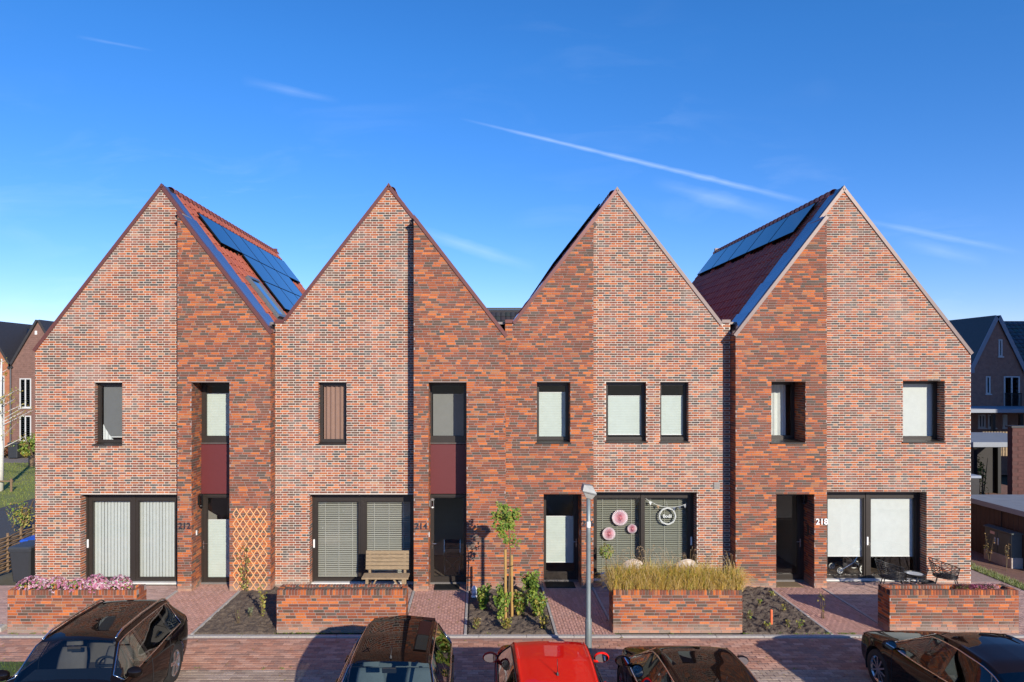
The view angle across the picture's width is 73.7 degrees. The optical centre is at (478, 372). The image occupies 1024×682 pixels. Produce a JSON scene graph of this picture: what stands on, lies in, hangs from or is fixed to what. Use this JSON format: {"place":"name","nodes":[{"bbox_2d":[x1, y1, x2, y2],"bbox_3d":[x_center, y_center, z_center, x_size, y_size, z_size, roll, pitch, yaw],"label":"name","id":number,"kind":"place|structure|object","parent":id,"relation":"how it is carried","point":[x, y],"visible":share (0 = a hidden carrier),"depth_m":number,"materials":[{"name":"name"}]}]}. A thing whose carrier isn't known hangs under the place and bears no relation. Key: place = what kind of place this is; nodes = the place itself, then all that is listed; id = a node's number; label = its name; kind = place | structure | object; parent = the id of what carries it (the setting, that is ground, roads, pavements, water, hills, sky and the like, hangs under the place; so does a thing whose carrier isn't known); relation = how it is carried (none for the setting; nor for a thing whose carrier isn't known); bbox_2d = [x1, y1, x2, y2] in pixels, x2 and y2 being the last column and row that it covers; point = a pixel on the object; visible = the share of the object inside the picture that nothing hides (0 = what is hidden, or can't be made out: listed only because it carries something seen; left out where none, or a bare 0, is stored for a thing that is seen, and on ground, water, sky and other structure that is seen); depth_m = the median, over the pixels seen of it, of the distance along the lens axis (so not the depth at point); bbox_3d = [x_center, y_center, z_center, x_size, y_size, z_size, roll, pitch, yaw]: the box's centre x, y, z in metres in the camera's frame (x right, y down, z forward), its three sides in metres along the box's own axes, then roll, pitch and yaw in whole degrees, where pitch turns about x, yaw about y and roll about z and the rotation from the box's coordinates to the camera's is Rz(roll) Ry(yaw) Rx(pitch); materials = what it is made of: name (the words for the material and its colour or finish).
{"place":"outdoors","nodes":[
{"label":"outdoors","id":0,"kind":"place"},
{"bbox_2d":[0,463,34,507],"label":"lawn","id":1,"kind":"structure","parent":0,"point":[11,495],"depth_m":33.58,"materials":[{"name":"green plant"}]},
{"bbox_2d":[0,357,34,490],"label":"birch tree","id":2,"kind":"object","parent":1,"relation":"on","point":[2,436],"visible":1,"depth_m":31.96,"materials":[{"name":"green plant"}]},
{"bbox_2d":[0,498,34,565],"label":"road","id":3,"kind":"structure","parent":0,"point":[5,526],"depth_m":25.37,"materials":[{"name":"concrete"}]},
{"bbox_2d":[5,500,34,530],"bbox_3d":[-15.699,4.967,23.477,0.972,1.207,0.762,0,0,0],"label":"shrub","id":4,"kind":"object","parent":3,"relation":"on","point":[22,522],"visible":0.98,"depth_m":23.41,"materials":[{"name":"green plant"}]},
{"bbox_2d":[0,585,176,634],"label":"terrace","id":5,"kind":"structure","parent":0,"point":[155,592],"depth_m":17.02,"materials":[{"name":"red brick"}]},
{"bbox_2d":[0,524,34,573],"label":"willow fence","id":6,"kind":"object","parent":5,"relation":"on","point":[8,545],"visible":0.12,"depth_m":19.04,"materials":[{"name":"brown wicker"}]},
{"bbox_2d":[7,584,146,632],"bbox_3d":[-8.675,5.101,14.770,2.768,0.917,0.437,0,0,0],"label":"brick planter","id":7,"kind":"object","parent":5,"relation":"on","point":[31,610],"visible":0.64,"depth_m":14.55,"materials":[{"name":"brick"}]},
{"bbox_2d":[15,575,52,589],"bbox_3d":[-9.635,4.555,14.764,0.778,0.323,0.449,0,0,0],"label":"flowering plant","id":8,"kind":"object","parent":7,"relation":"in","point":[36,579],"visible":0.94,"depth_m":14.69,"materials":[{"name":"pink plant"}]},
{"bbox_2d":[83,573,108,592],"bbox_3d":[-8.273,4.534,14.760,0.537,0.368,0.451,0,0,0],"label":"flowering plant","id":9,"kind":"object","parent":7,"relation":"in","point":[90,583],"visible":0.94,"depth_m":14.66,"materials":[{"name":"pink plant"}]},
{"bbox_2d":[106,574,132,589],"bbox_3d":[-7.769,4.544,14.765,0.559,0.355,0.445,0,0,0],"label":"flowering plant","id":10,"kind":"object","parent":7,"relation":"in","point":[113,584],"visible":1,"depth_m":14.68,"materials":[{"name":"pink plant"}]},
{"bbox_2d":[167,584,236,634],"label":"path","id":11,"kind":"structure","parent":0,"point":[200,604],"depth_m":16.58,"materials":[{"name":"red brick"}]},
{"bbox_2d":[194,587,278,634],"bbox_3d":[-5.190,5.524,15.908,1.720,0.113,2.885,0,0,0],"label":"soil bed","id":12,"kind":"object","parent":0,"point":[223,621],"visible":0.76,"depth_m":15.28,"materials":[{"name":"soil"}]},
{"bbox_2d":[276,585,413,603],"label":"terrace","id":13,"kind":"structure","parent":0,"point":[410,588],"depth_m":17.44,"materials":[{"name":"red brick"}]},
{"bbox_2d":[361,550,409,583],"bbox_3d":[-2.338,5.056,17.217,1.160,1.008,0.534,0,0,0],"label":"garden bench","id":14,"kind":"object","parent":13,"relation":"on","point":[387,557],"visible":0.94,"depth_m":17.40,"materials":[{"name":"brown wood"}]},
{"bbox_2d":[408,584,465,634],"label":"path","id":15,"kind":"structure","parent":0,"point":[448,615],"depth_m":16.16,"materials":[{"name":"brick"}]},
{"bbox_2d":[444,539,460,572],"bbox_3d":[-0.742,5.092,18.990,0.464,0.891,0.435,0,0,0],"label":"folding chair","id":16,"kind":"object","parent":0,"point":[452,543],"visible":1,"depth_m":19.00,"materials":[{"name":"metal"}]},
{"bbox_2d":[0,455,1006,634],"bbox_3d":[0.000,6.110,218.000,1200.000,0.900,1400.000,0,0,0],"label":"ground","id":17,"kind":"structure","parent":0,"point":[6,578],"depth_m":14.80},
{"bbox_2d":[0,321,29,448],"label":"house","id":18,"kind":"structure","parent":17,"relation":"on","point":[12,336],"depth_m":46.64,"materials":[{"name":"orange brick"}]},
{"bbox_2d":[8,540,34,581],"bbox_3d":[-12.035,5.054,18.220,0.610,1.008,0.789,0,0,-2],"label":"wheelie bin","id":19,"kind":"object","parent":17,"relation":"on","point":[22,556],"visible":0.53,"depth_m":17.90,"materials":[{"name":"black paint"}]},
{"bbox_2d":[7,320,53,454],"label":"house","id":20,"kind":"structure","parent":17,"relation":"on","point":[22,373],"depth_m":45.99,"materials":[{"name":"brown brick"}]},
{"bbox_2d":[18,378,31,408],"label":"window","id":21,"kind":"structure","parent":20,"relation":"in","point":[29,391],"depth_m":45.95,"materials":[{"name":"white wood"}]},
{"bbox_2d":[32,183,304,590],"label":"gable house","id":22,"kind":"structure","parent":17,"relation":"on","point":[178,303],"depth_m":17.74,"materials":[{"name":"red brick"}]},
{"bbox_2d":[92,383,121,445],"bbox_3d":[-9.659,1.083,17.843,0.778,1.629,0.255,0,0,0],"label":"window","id":23,"kind":"structure","parent":22,"relation":"in","point":[101,442],"depth_m":17.90,"materials":[{"name":"black glass"}]},
{"bbox_2d":[95,501,129,576],"bbox_3d":[-9.709,4.394,18.170,1.042,2.089,0.040,0,0,0],"label":"vertical blind","id":24,"kind":"object","parent":22,"relation":"attached to","point":[112,538],"visible":0.88,"depth_m":18.16,"materials":[{"name":"white fabric"}]},
{"bbox_2d":[104,386,121,436],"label":"roller blind","id":25,"kind":"object","parent":22,"relation":"attached to","point":[113,410],"visible":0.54,"depth_m":18.01,"materials":[{"name":"grey fabric"}]},
{"bbox_2d":[86,495,177,584],"bbox_3d":[-9.016,4.370,18.000,2.686,2.379,0.200,0,0,0],"label":"sliding door","id":26,"kind":"structure","parent":22,"relation":"in","point":[134,500],"depth_m":18.03,"materials":[{"name":"black glass"}]},
{"bbox_2d":[140,501,174,576],"bbox_3d":[-8.509,4.394,18.170,1.027,2.089,0.040,0,0,0],"label":"vertical blind","id":27,"kind":"object","parent":22,"relation":"attached to","point":[155,538],"visible":0.88,"depth_m":18.16,"materials":[{"name":"white fabric"}]},
{"bbox_2d":[201,383,229,443],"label":"window","id":28,"kind":"structure","parent":22,"relation":"in","point":[206,439],"depth_m":17.98,"materials":[{"name":"black metal"}]},
{"bbox_2d":[201,494,229,583],"bbox_3d":[-6.825,4.385,17.990,0.970,2.350,0.140,0,0,0],"label":"door","id":29,"kind":"structure","parent":22,"relation":"in","point":[205,579],"depth_m":17.98,"materials":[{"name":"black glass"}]},
{"bbox_2d":[207,393,229,435],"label":"pleated blind","id":30,"kind":"object","parent":22,"relation":"attached to","point":[218,412],"visible":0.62,"depth_m":18.09,"materials":[{"name":"white fabric"}]},
{"bbox_2d":[208,519,229,576],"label":"pleated blind","id":31,"kind":"object","parent":22,"relation":"attached to","point":[218,547],"visible":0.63,"depth_m":18.07,"materials":[{"name":"white fabric"}]},
{"bbox_2d":[232,508,267,589],"bbox_3d":[-5.812,4.482,17.333,0.886,2.088,0.025,0,0,0],"label":"garden trellis","id":32,"kind":"object","parent":22,"relation":"attached to","point":[250,548],"visible":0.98,"depth_m":17.32,"materials":[{"name":"brown wood"}]},
{"bbox_2d":[276,584,407,632],"bbox_3d":[-2.935,5.101,14.770,2.767,0.917,0.438,0,0,0],"label":"brick planter","id":33,"kind":"object","parent":17,"relation":"on","point":[332,608],"visible":0.94,"depth_m":14.55,"materials":[{"name":"brick"}]},
{"bbox_2d":[270,183,507,590],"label":"gable house","id":34,"kind":"structure","parent":17,"relation":"on","point":[390,323],"depth_m":17.74,"materials":[{"name":"red brick"}]},
{"bbox_2d":[316,383,346,444],"bbox_3d":[-3.832,1.073,17.843,0.785,1.622,0.255,0,0,0],"label":"window","id":35,"kind":"structure","parent":34,"relation":"in","point":[322,441],"depth_m":17.90,"materials":[{"name":"black glass"}]},
{"bbox_2d":[324,385,344,438],"bbox_3d":[-3.781,1.037,18.008,0.643,1.532,0.068,0,0,0],"label":"curtain","id":36,"kind":"object","parent":34,"relation":"hanging from","point":[334,411],"visible":0.94,"depth_m":18.02,"materials":[{"name":"pink fabric"}]},
{"bbox_2d":[318,502,357,576],"bbox_3d":[-3.722,4.406,18.160,1.127,2.065,0.050,0,0,0],"label":"venetian blind","id":37,"kind":"object","parent":34,"relation":"attached to","point":[338,572],"visible":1,"depth_m":18.15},
{"bbox_2d":[311,495,413,584],"bbox_3d":[-3.033,4.370,18.000,2.735,2.379,0.200,0,0,0],"label":"sliding door","id":38,"kind":"structure","parent":34,"relation":"in","point":[362,500],"depth_m":18.03,"materials":[{"name":"black glass"}]},
{"bbox_2d":[367,502,409,576],"bbox_3d":[-2.391,4.406,18.160,1.221,2.065,0.050,0,0,0],"label":"venetian blind","id":39,"kind":"object","parent":34,"relation":"attached to","point":[403,540],"visible":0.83,"depth_m":18.15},
{"bbox_2d":[433,394,463,435],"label":"roller blind","id":40,"kind":"object","parent":34,"relation":"attached to","point":[448,414],"visible":1,"depth_m":18.09,"materials":[{"name":"grey fabric"}]},
{"bbox_2d":[430,383,466,443],"bbox_3d":[-0.798,1.066,17.985,0.972,1.619,0.130,0,0,0],"label":"window","id":41,"kind":"structure","parent":34,"relation":"in","point":[433,439],"depth_m":17.98,"materials":[{"name":"black metal"}]},
{"bbox_2d":[430,494,466,583],"bbox_3d":[-0.798,4.385,17.990,0.972,2.350,0.140,0,0,0],"label":"door","id":42,"kind":"structure","parent":34,"relation":"in","point":[433,579],"depth_m":17.98,"materials":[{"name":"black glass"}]},
{"bbox_2d":[487,308,520,321],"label":"house","id":43,"kind":"structure","parent":17,"relation":"on","point":[501,314],"depth_m":41.76,"materials":[{"name":"grey brick"}]},
{"bbox_2d":[0,634,1023,637],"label":"kerb","id":44,"kind":"structure","parent":17,"relation":"on","point":[499,636],"depth_m":14.35,"materials":[{"name":"concrete"}]},
{"bbox_2d":[498,187,735,587],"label":"gable house","id":45,"kind":"structure","parent":17,"relation":"on","point":[616,304],"depth_m":17.99,"materials":[{"name":"red brick"}]},
{"bbox_2d":[539,392,564,435],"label":"roller blind","id":46,"kind":"object","parent":45,"relation":"attached to","point":[551,413],"visible":1,"depth_m":17.98,"materials":[{"name":"white fabric"}]},
{"bbox_2d":[536,382,570,443],"bbox_3d":[1.924,1.044,17.768,0.911,1.583,0.385,0,0,0],"label":"window","id":47,"kind":"structure","parent":45,"relation":"in","point":[540,439],"depth_m":17.89,"materials":[{"name":"black metal"}]},
{"bbox_2d":[546,516,572,562],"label":"pleated blind","id":48,"kind":"object","parent":45,"relation":"attached to","point":[559,539],"visible":1,"depth_m":18.27,"materials":[{"name":"white fabric"}]},
{"bbox_2d":[543,494,577,581],"bbox_3d":[2.157,4.348,18.200,0.984,2.425,0.140,0,0,0],"label":"door","id":49,"kind":"structure","parent":45,"relation":"in","point":[551,576],"depth_m":18.19,"materials":[{"name":"black glass"}]},
{"bbox_2d":[597,498,638,573],"bbox_3d":[3.736,4.393,18.500,1.218,2.138,0.050,0,0,0],"label":"venetian blind","id":50,"kind":"object","parent":45,"relation":"attached to","point":[621,547],"visible":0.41,"depth_m":18.49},
{"bbox_2d":[608,396,640,434],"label":"roller blind","id":51,"kind":"object","parent":45,"relation":"attached to","point":[624,415],"visible":1,"depth_m":18.25,"materials":[{"name":"white fabric"}]},
{"bbox_2d":[605,382,647,442],"bbox_3d":[3.891,1.056,18.098,1.109,1.596,0.265,0,0,0],"label":"window","id":52,"kind":"structure","parent":45,"relation":"in","point":[641,439],"depth_m":18.16,"materials":[{"name":"black metal"}]},
{"bbox_2d":[593,492,693,580],"bbox_3d":[4.355,4.361,18.270,2.788,2.398,0.200,0,0,0],"label":"sliding door","id":53,"kind":"structure","parent":45,"relation":"in","point":[641,495],"depth_m":18.30,"materials":[{"name":"black glass"}]},
{"bbox_2d":[645,498,686,570],"bbox_3d":[5.022,4.393,18.500,1.215,2.138,0.050,0,0,0],"label":"venetian blind","id":54,"kind":"object","parent":45,"relation":"attached to","point":[669,547],"visible":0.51,"depth_m":18.50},
{"bbox_2d":[661,396,682,434],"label":"window blind","id":55,"kind":"object","parent":45,"relation":"attached to","point":[671,415],"visible":1,"depth_m":18.25,"materials":[{"name":"white fabric"}]},
{"bbox_2d":[660,382,689,442],"bbox_3d":[5.160,1.056,18.098,0.792,1.596,0.265,0,0,0],"label":"window","id":56,"kind":"structure","parent":45,"relation":"in","point":[662,439],"depth_m":18.16,"materials":[{"name":"black metal"}]},
{"bbox_2d":[609,588,741,632],"bbox_3d":[4.238,5.101,14.770,2.767,0.917,0.438,0,0,0],"label":"brick planter","id":57,"kind":"object","parent":17,"relation":"on","point":[673,611],"visible":0.84,"depth_m":14.55,"materials":[{"name":"brick"}]},
{"bbox_2d":[584,545,757,592],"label":"ornamental grass","id":58,"kind":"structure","parent":57,"relation":"in","point":[686,577],"depth_m":14.64,"materials":[{"name":"yellow plant"}]},
{"bbox_2d":[692,185,973,587],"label":"gable house","id":59,"kind":"structure","parent":17,"relation":"on","point":[843,329],"depth_m":17.99,"materials":[{"name":"red brick"}]},
{"bbox_2d":[771,385,785,434],"bbox_3d":[7.907,1.005,18.319,0.675,1.507,0.054,0,0,0],"label":"curtain","id":60,"kind":"object","parent":59,"relation":"hanging from","point":[778,408],"visible":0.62,"depth_m":18.32,"materials":[{"name":"white fabric"}]},
{"bbox_2d":[771,382,805,443],"bbox_3d":[7.972,1.038,17.928,0.905,1.597,0.705,0,0,0],"label":"window","id":61,"kind":"structure","parent":59,"relation":"in","point":[775,439],"depth_m":18.21,"materials":[{"name":"black metal"}]},
{"bbox_2d":[776,494,804,581],"bbox_3d":[8.158,4.351,18.200,0.991,2.418,0.140,0,0,0],"label":"door","id":62,"kind":"structure","parent":59,"relation":"in","point":[798,576],"depth_m":18.19,"materials":[{"name":"black metal"}]},
{"bbox_2d":[828,498,861,556],"bbox_3d":[9.836,4.145,18.401,1.008,1.628,0.018,0,0,0],"label":"roller blind","id":63,"kind":"object","parent":59,"relation":"attached to","point":[844,527],"visible":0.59,"depth_m":18.40,"materials":[{"name":"white fabric"}]},
{"bbox_2d":[827,492,920,580],"bbox_3d":[10.392,4.357,18.270,2.824,2.405,0.200,0,0,0],"label":"sliding door","id":64,"kind":"structure","parent":59,"relation":"in","point":[866,575],"depth_m":18.30,"materials":[{"name":"black glass"}]},
{"bbox_2d":[871,498,912,556],"bbox_3d":[11.100,4.145,18.401,1.219,1.628,0.018,0,0,0],"label":"roller blind","id":65,"kind":"object","parent":59,"relation":"attached to","point":[891,527],"visible":1,"depth_m":18.40,"materials":[{"name":"white fabric"}]},
{"bbox_2d":[903,384,931,435],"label":"roller blind","id":66,"kind":"object","parent":59,"relation":"attached to","point":[917,409],"visible":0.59,"depth_m":18.41,"materials":[{"name":"white fabric"}]},
{"bbox_2d":[902,381,945,442],"bbox_3d":[11.719,1.039,18.168,1.130,1.631,0.405,0,0,0],"label":"window","id":67,"kind":"structure","parent":59,"relation":"in","point":[906,439],"depth_m":18.30,"materials":[{"name":"black metal"}]},
{"bbox_2d":[949,315,1023,405],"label":"garden side house","id":68,"kind":"structure","parent":17,"relation":"on","point":[995,343],"depth_m":37.99,"materials":[{"name":"brick"}]},
{"bbox_2d":[1004,376,1019,405],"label":"window","id":69,"kind":"structure","parent":68,"relation":"in","point":[1017,379],"depth_m":37.96,"materials":[{"name":"black glass"}]},
{"bbox_2d":[467,585,553,634],"bbox_3d":[0.675,5.521,16.043,1.860,0.119,3.155,0,0,0],"label":"soil bed","id":70,"kind":"object","parent":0,"point":[528,622],"visible":0.56,"depth_m":15.20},
{"bbox_2d":[476,583,491,609],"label":"garden shrub","id":71,"kind":"object","parent":70,"relation":"on","point":[483,595],"visible":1,"depth_m":15.85,"materials":[{"name":"green plant"}]},
{"bbox_2d":[492,583,511,618],"bbox_3d":[0.525,5.121,15.318,0.450,0.809,0.384,0,0,0],"label":"garden shrub","id":72,"kind":"object","parent":70,"relation":"on","point":[501,597],"visible":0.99,"depth_m":15.25,"materials":[{"name":"green plant"}]},
{"bbox_2d":[490,501,521,616],"bbox_3d":[0.595,4.220,15.396,0.730,2.581,0.693,0,0,-27],"label":"young tree","id":73,"kind":"object","parent":70,"relation":"on","point":[505,516],"visible":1,"depth_m":15.33,"materials":[{"name":"green plant"}]},
{"bbox_2d":[513,587,528,615],"bbox_3d":[0.941,5.213,15.529,0.368,0.605,0.393,0,0,-19],"label":"garden shrub","id":74,"kind":"object","parent":70,"relation":"on","point":[518,603],"visible":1,"depth_m":15.45,"materials":[{"name":"green plant"}]},
{"bbox_2d":[520,570,539,599],"bbox_3d":[1.232,5.145,16.495,0.506,0.759,0.573,0,0,0],"label":"garden shrub","id":75,"kind":"object","parent":70,"relation":"on","point":[530,580],"visible":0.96,"depth_m":16.43,"materials":[{"name":"green plant"}]},
{"bbox_2d":[529,591,547,615],"bbox_3d":[1.337,5.253,15.422,0.438,0.529,0.376,0,0,-13],"label":"garden shrub","id":76,"kind":"object","parent":70,"relation":"on","point":[538,603],"visible":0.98,"depth_m":15.38,"materials":[{"name":"green plant"}]},
{"bbox_2d":[0,638,1023,669],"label":"pavement","id":77,"kind":"structure","parent":0,"point":[305,653],"depth_m":13.62,"materials":[{"name":"red brick"}]},
{"bbox_2d":[581,483,596,654],"bbox_3d":[2.135,3.865,13.280,0.270,3.390,0.280,0,0,0],"label":"lamp post","id":78,"kind":"object","parent":77,"relation":"on","point":[589,492],"visible":0.95,"depth_m":13.24,"materials":[{"name":"grey metal"}]},
{"bbox_2d":[0,0,1023,324],"label":"sky","id":79,"kind":"structure","parent":0,"point":[501,126],"materials":[{"name":"blue"}]},
{"bbox_2d":[174,670,872,681],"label":"parking bay","id":80,"kind":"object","parent":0,"point":[481,676],"visible":0.31,"depth_m":12.52,"materials":[{"name":"grey brick"}]},
{"bbox_2d":[0,661,23,681],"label":"grass patch","id":81,"kind":"object","parent":80,"relation":"on","point":[12,668],"visible":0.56,"depth_m":12.86,"materials":[{"name":"green plant"}]},
{"bbox_2d":[0,598,187,681],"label":"estate car","id":82,"kind":"object","parent":80,"relation":"on","point":[126,641],"visible":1,"depth_m":11.24,"materials":[{"name":"black paint"}]},
{"bbox_2d":[335,615,453,681],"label":"hatchback car","id":83,"kind":"object","parent":80,"relation":"on","point":[404,648],"visible":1,"depth_m":10.52,"materials":[{"name":"brown paint"}]},
{"bbox_2d":[483,641,608,681],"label":"car","id":84,"kind":"object","parent":80,"relation":"on","point":[548,661],"visible":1,"depth_m":9.82,"materials":[{"name":"red paint"}]},
{"bbox_2d":[615,646,758,681],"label":"hatchback car","id":85,"kind":"object","parent":80,"relation":"on","point":[673,664],"visible":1,"depth_m":9.95,"materials":[{"name":"brown paint"}]},
{"bbox_2d":[861,630,1023,681],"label":"saloon car","id":86,"kind":"object","parent":80,"relation":"on","point":[911,656],"visible":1,"depth_m":10.82,"materials":[{"name":"brown paint"}]},
{"bbox_2d":[544,582,614,634],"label":"path","id":87,"kind":"structure","parent":0,"point":[568,608],"depth_m":15.88,"materials":[{"name":"red brick"}]},
{"bbox_2d":[593,582,608,614],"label":"terrace","id":88,"kind":"structure","parent":0,"point":[603,594],"depth_m":17.10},
{"bbox_2d":[598,543,613,587],"bbox_3d":[3.303,4.999,17.718,0.424,1.122,0.413,0,0,0],"label":"potted tree","id":89,"kind":"object","parent":88,"relation":"on","point":[608,554],"visible":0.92,"depth_m":17.64,"materials":[{"name":"green plant"}]},
{"bbox_2d":[742,586,828,634],"bbox_3d":[6.537,5.525,16.032,1.835,0.110,3.135,0,0,0],"label":"soil bed","id":90,"kind":"object","parent":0,"point":[754,625],"visible":0.59,"depth_m":15.42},
{"bbox_2d":[772,582,883,634],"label":"path","id":91,"kind":"structure","parent":0,"point":[840,616],"depth_m":15.94,"materials":[{"name":"red brick"}]},
{"bbox_2d":[828,557,861,573],"bbox_3d":[10.223,5.022,18.920,0.931,1.014,0.560,0,0,0],"label":"pushchair","id":92,"kind":"object","parent":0,"point":[852,563],"visible":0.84,"depth_m":18.75,"materials":[{"name":"fabric"}]},
{"bbox_2d":[825,582,1023,634],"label":"terrace","id":93,"kind":"structure","parent":0,"point":[862,596],"depth_m":17.10,"materials":[{"name":"brick"}]},
{"bbox_2d":[875,559,906,583],"bbox_3d":[10.369,5.155,17.223,0.676,0.816,0.683,0,0,25],"label":"wire chair","id":94,"kind":"object","parent":93,"relation":"on","point":[896,577],"visible":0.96,"depth_m":17.17,"materials":[{"name":"black metal"}]},
{"bbox_2d":[903,570,925,583],"bbox_3d":[10.941,5.298,17.140,0.489,0.526,0.484,0,0,0],"label":"side table","id":95,"kind":"object","parent":93,"relation":"on","point":[912,573],"visible":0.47,"depth_m":17.14,"materials":[{"name":"black metal"}]},
{"bbox_2d":[928,557,960,583],"bbox_3d":[11.790,5.155,17.313,0.676,0.816,0.683,0,0,38],"label":"wire chair","id":96,"kind":"object","parent":93,"relation":"on","point":[949,575],"visible":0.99,"depth_m":17.26,"materials":[{"name":"black metal"}]},
{"bbox_2d":[878,584,1018,632],"bbox_3d":[10.135,5.101,14.770,2.767,0.917,0.437,0,0,0],"label":"brick planter","id":97,"kind":"object","parent":93,"relation":"on","point":[951,608],"visible":0.97,"depth_m":14.55,"materials":[{"name":"brick"}]},
{"bbox_2d":[971,569,1001,581],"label":"path","id":98,"kind":"structure","parent":0,"point":[976,576],"depth_m":18.42,"materials":[{"name":"grey concrete"}]},
{"bbox_2d":[971,484,1023,583],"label":"bare earth","id":99,"kind":"structure","parent":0,"point":[977,558],"depth_m":19.55,"materials":[{"name":"brown soil"}]},
{"bbox_2d":[971,432,1006,493],"bbox_3d":[21.700,4.145,29.160,4.700,2.830,4.880,0,0,0],"label":"carport","id":100,"kind":"object","parent":99,"relation":"on","point":[986,445],"visible":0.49,"depth_m":31.30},
{"bbox_2d":[971,495,1023,568],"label":"garden shed","id":101,"kind":"structure","parent":99,"relation":"on","point":[1005,511],"depth_m":20.75,"materials":[{"name":"wood"}]},
{"bbox_2d":[971,406,1023,474],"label":"garden extension","id":102,"kind":"object","parent":99,"relation":"on","point":[991,418],"visible":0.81,"depth_m":36.99,"materials":[{"name":"black paint"}]},
{"bbox_2d":[971,561,1023,589],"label":"grass verge","id":103,"kind":"object","parent":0,"point":[1006,581],"depth_m":18.38,"materials":[{"name":"green plant"}]},
{"bbox_2d":[983,524,1022,568],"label":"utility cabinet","id":104,"kind":"object","parent":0,"point":[1002,537],"visible":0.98,"depth_m":19.61,"materials":[{"name":"grey metal"}]},
{"bbox_2d":[1005,425,1023,494],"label":"garden wall","id":105,"kind":"structure","parent":0,"point":[1015,459],"depth_m":24.00,"materials":[{"name":"brick"}]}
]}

